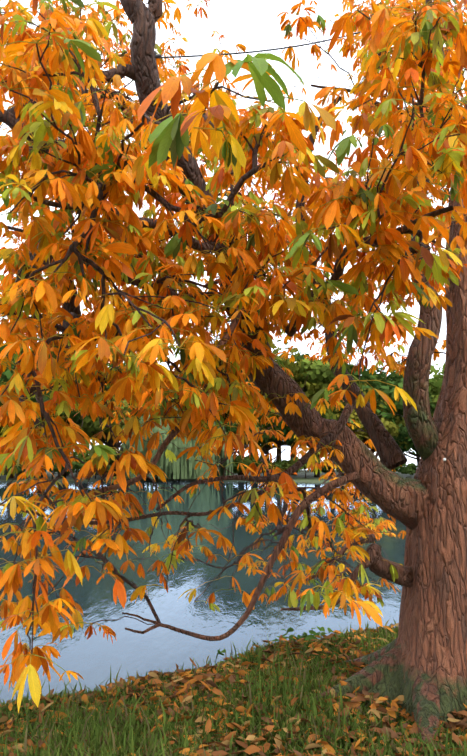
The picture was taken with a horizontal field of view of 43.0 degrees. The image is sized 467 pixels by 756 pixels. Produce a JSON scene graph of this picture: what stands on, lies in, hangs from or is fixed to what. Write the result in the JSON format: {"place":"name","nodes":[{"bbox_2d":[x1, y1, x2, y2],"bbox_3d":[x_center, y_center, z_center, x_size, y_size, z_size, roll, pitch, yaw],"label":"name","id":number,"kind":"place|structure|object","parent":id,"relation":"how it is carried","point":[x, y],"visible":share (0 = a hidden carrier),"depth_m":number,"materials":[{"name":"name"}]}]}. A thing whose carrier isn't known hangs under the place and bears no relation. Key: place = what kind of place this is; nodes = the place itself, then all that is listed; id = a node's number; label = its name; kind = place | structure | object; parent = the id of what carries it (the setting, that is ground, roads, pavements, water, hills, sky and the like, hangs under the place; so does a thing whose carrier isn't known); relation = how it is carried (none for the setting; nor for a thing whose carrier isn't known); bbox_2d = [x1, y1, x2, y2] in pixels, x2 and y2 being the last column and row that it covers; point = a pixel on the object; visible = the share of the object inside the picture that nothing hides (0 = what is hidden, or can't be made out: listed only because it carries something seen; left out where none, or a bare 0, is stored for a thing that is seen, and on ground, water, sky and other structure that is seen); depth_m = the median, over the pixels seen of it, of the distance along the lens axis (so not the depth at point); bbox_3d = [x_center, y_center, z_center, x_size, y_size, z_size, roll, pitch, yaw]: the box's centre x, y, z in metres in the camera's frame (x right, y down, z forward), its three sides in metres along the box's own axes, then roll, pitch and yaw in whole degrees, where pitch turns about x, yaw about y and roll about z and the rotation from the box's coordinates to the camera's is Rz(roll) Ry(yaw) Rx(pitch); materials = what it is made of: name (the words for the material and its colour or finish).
{"place":"outdoors","nodes":[
{"label":"outdoors","id":0,"kind":"place"},
{"bbox_2d":[0,481,405,703],"bbox_3d":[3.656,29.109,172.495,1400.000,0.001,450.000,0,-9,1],"label":"lake water","id":1,"kind":"structure","parent":0,"point":[92,659],"depth_m":8.52,"materials":[{"name":"blue liquid"}]},
{"bbox_2d":[0,470,466,754],"bbox_3d":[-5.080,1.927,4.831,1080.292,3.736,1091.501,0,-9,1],"label":"ground","id":2,"kind":"structure","parent":0,"point":[301,478],"depth_m":120.22,"materials":[{"name":"brown soil"}]},
{"bbox_2d":[1,462,27,475],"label":"shrub","id":3,"kind":"object","parent":2,"relation":"on","point":[19,468],"visible":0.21,"depth_m":116.19,"materials":[{"name":"green plant"}]},
{"bbox_2d":[0,342,65,476],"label":"tree","id":4,"kind":"object","parent":2,"relation":"on","point":[8,375],"visible":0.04,"depth_m":117.66,"materials":[{"name":"green plant"}]},
{"bbox_2d":[0,382,69,477],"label":"tree","id":5,"kind":"object","parent":2,"relation":"on","point":[11,475],"depth_m":116.42,"materials":[{"name":"green plant"}]},
{"bbox_2d":[5,361,113,477],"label":"tree","id":6,"kind":"object","parent":2,"relation":"on","point":[77,416],"visible":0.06,"depth_m":118.16,"materials":[{"name":"green plant"}]},
{"bbox_2d":[44,461,79,478],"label":"shrub","id":7,"kind":"object","parent":2,"relation":"on","point":[73,468],"visible":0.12,"depth_m":117.46,"materials":[{"name":"green plant"}]},
{"bbox_2d":[45,448,93,477],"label":"shrub","id":8,"kind":"object","parent":2,"relation":"on","point":[78,465],"visible":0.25,"depth_m":116.01,"materials":[{"name":"green plant"}]},
{"bbox_2d":[31,355,126,476],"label":"tree","id":9,"kind":"object","parent":2,"relation":"on","point":[124,363],"depth_m":125.22,"materials":[{"name":"green plant"}]},
{"bbox_2d":[95,363,121,475],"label":"tree","id":10,"kind":"object","parent":2,"relation":"on","point":[103,439],"depth_m":133.40,"materials":[{"name":"green plant"}]},
{"bbox_2d":[103,455,116,475],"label":"shrub","id":11,"kind":"object","parent":2,"relation":"on","point":[111,461],"visible":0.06,"depth_m":118.28,"materials":[{"name":"green plant"}]},
{"bbox_2d":[75,385,152,477],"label":"tree","id":12,"kind":"object","parent":2,"relation":"on","point":[91,428],"visible":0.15,"depth_m":119.88,"materials":[{"name":"green plant"}]},
{"bbox_2d":[119,407,232,480],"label":"willow","id":13,"kind":"object","parent":2,"relation":"on","point":[181,467],"visible":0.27,"depth_m":108.77,"materials":[{"name":"green plant"}]},
{"bbox_2d":[0,0,466,712],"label":"buckeye tree","id":14,"kind":"object","parent":2,"relation":"on","point":[148,380],"depth_m":2.62,"materials":[{"name":"orange plant"}]},
{"bbox_2d":[0,0,466,732],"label":"buckeye tree trunk and limbs","id":15,"kind":"object","parent":14,"relation":"attached to","point":[426,504],"visible":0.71,"depth_m":4.00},
{"bbox_2d":[130,4,432,62],"bbox_3d":[0.484,-2.328,3.967,2.344,1.181,0.157,4,-10,-23],"label":"overhead wire","id":16,"kind":"object","parent":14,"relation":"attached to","point":[157,56],"visible":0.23,"depth_m":3.72,"materials":[{"name":"grey metal"}]},
{"bbox_2d":[282,637,439,755],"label":"buckeye roots","id":17,"kind":"object","parent":14,"relation":"attached to","point":[383,662],"visible":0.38,"depth_m":4.01,"materials":[{"name":"brown wood"}]},
{"bbox_2d":[0,623,466,755],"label":"fallen leaves","id":18,"kind":"object","parent":2,"relation":"on","point":[453,724],"visible":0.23,"depth_m":3.83,"materials":[{"name":"brown plant"}]},
{"bbox_2d":[0,621,466,755],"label":"lawn grass","id":19,"kind":"structure","parent":2,"relation":"on","point":[129,738],"depth_m":3.70,"materials":[{"name":"green plant"}]},
{"bbox_2d":[74,619,395,692],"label":"bank plants and reeds","id":20,"kind":"object","parent":2,"relation":"on","point":[305,635],"visible":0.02,"depth_m":5.68,"materials":[{"name":"green plant"}]},
{"bbox_2d":[233,461,239,473],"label":"shrub","id":21,"kind":"object","parent":2,"relation":"on","point":[235,471],"visible":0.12,"depth_m":129.49,"materials":[{"name":"green plant"}]},
{"bbox_2d":[207,382,272,474],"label":"tree","id":22,"kind":"object","parent":2,"relation":"on","point":[238,450],"depth_m":140.56,"materials":[{"name":"green plant"}]},
{"bbox_2d":[219,397,271,450],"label":"tree","id":23,"kind":"object","parent":2,"relation":"on","point":[232,429],"visible":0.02,"depth_m":130.62,"materials":[{"name":"green plant"}]},
{"bbox_2d":[233,454,268,472],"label":"shrub","id":24,"kind":"object","parent":2,"relation":"on","point":[247,460],"visible":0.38,"depth_m":130.14,"materials":[{"name":"green plant"}]},
{"bbox_2d":[244,407,289,460],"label":"tree","id":25,"kind":"object","parent":2,"relation":"on","point":[265,450],"visible":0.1,"depth_m":134.75,"materials":[{"name":"green plant"}]},
{"bbox_2d":[223,351,312,455],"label":"tree","id":26,"kind":"object","parent":2,"relation":"on","point":[297,358],"visible":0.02,"depth_m":144.68,"materials":[{"name":"green plant"}]},
{"bbox_2d":[260,459,286,473],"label":"shrub","id":27,"kind":"object","parent":2,"relation":"on","point":[280,462],"visible":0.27,"depth_m":131.59,"materials":[{"name":"green plant"}]},
{"bbox_2d":[248,339,299,474],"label":"tree","id":28,"kind":"object","parent":2,"relation":"on","point":[275,351],"depth_m":152.23,"materials":[{"name":"green plant"}]},
{"bbox_2d":[249,354,336,462],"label":"tree","id":29,"kind":"object","parent":2,"relation":"on","point":[310,386],"visible":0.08,"depth_m":136.36,"materials":[{"name":"green plant"}]},
{"bbox_2d":[279,459,306,470],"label":"shrub","id":30,"kind":"object","parent":2,"relation":"on","point":[288,464],"visible":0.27,"depth_m":131.34,"materials":[{"name":"green plant"}]},
{"bbox_2d":[289,457,321,477],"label":"shrub","id":31,"kind":"object","parent":2,"relation":"on","point":[303,468],"visible":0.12,"depth_m":133.11,"materials":[{"name":"green plant"}]},
{"bbox_2d":[268,383,363,476],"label":"tree","id":32,"kind":"object","parent":2,"relation":"on","point":[290,440],"visible":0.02,"depth_m":133.10,"materials":[{"name":"green plant"}]},
{"bbox_2d":[318,460,342,474],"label":"shrub","id":33,"kind":"object","parent":2,"relation":"on","point":[324,470],"visible":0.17,"depth_m":133.79,"materials":[{"name":"green plant"}]},
{"bbox_2d":[292,358,379,476],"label":"tree","id":34,"kind":"object","parent":2,"relation":"on","point":[324,375],"visible":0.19,"depth_m":138.04,"materials":[{"name":"green plant"}]},
{"bbox_2d":[331,363,402,474],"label":"tree","id":35,"kind":"object","parent":2,"relation":"on","point":[364,373],"visible":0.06,"depth_m":143.08,"materials":[{"name":"green plant"}]},
{"bbox_2d":[334,383,412,453],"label":"tree","id":36,"kind":"object","parent":2,"relation":"on","point":[391,426],"visible":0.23,"depth_m":133.15,"materials":[{"name":"green plant"}]},
{"bbox_2d":[364,370,401,383],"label":"tree","id":37,"kind":"object","parent":2,"relation":"on","point":[383,378],"depth_m":152.48,"materials":[{"name":"green plant"}]},
{"bbox_2d":[380,461,411,473],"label":"shrub","id":38,"kind":"object","parent":2,"relation":"on","point":[401,469],"visible":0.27,"depth_m":130.28,"materials":[{"name":"green plant"}]},
{"bbox_2d":[358,359,436,447],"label":"tree","id":39,"kind":"object","parent":2,"relation":"on","point":[399,404],"visible":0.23,"depth_m":136.86,"materials":[{"name":"green plant"}]},
{"bbox_2d":[404,463,417,474],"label":"shrub","id":40,"kind":"object","parent":2,"relation":"on","point":[413,467],"visible":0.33,"depth_m":130.52,"materials":[{"name":"green plant"}]},
{"bbox_2d":[390,410,434,464],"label":"tree","id":41,"kind":"object","parent":2,"relation":"on","point":[402,435],"visible":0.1,"depth_m":133.15,"materials":[{"name":"green plant"}]},
{"bbox_2d":[430,391,439,415],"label":"tree","id":42,"kind":"object","parent":2,"relation":"on","point":[435,399],"visible":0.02,"depth_m":137.20,"materials":[{"name":"green plant"}]},
{"bbox_2d":[429,378,441,393],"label":"tree","id":43,"kind":"object","parent":2,"relation":"on","point":[435,389],"depth_m":144.11,"materials":[{"name":"green plant"}]},
{"bbox_2d":[429,373,442,404],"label":"tree","id":44,"kind":"object","parent":2,"relation":"on","point":[433,383],"visible":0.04,"depth_m":137.83,"materials":[{"name":"green plant"}]},
{"bbox_2d":[430,363,444,392],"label":"tree","id":45,"kind":"object","parent":2,"relation":"on","point":[433,369],"depth_m":154.01,"materials":[{"name":"green plant"}]},
{"bbox_2d":[0,0,466,469],"label":"sky","id":46,"kind":"structure","parent":0,"point":[253,24],"materials":[{"name":"white"}]}
]}

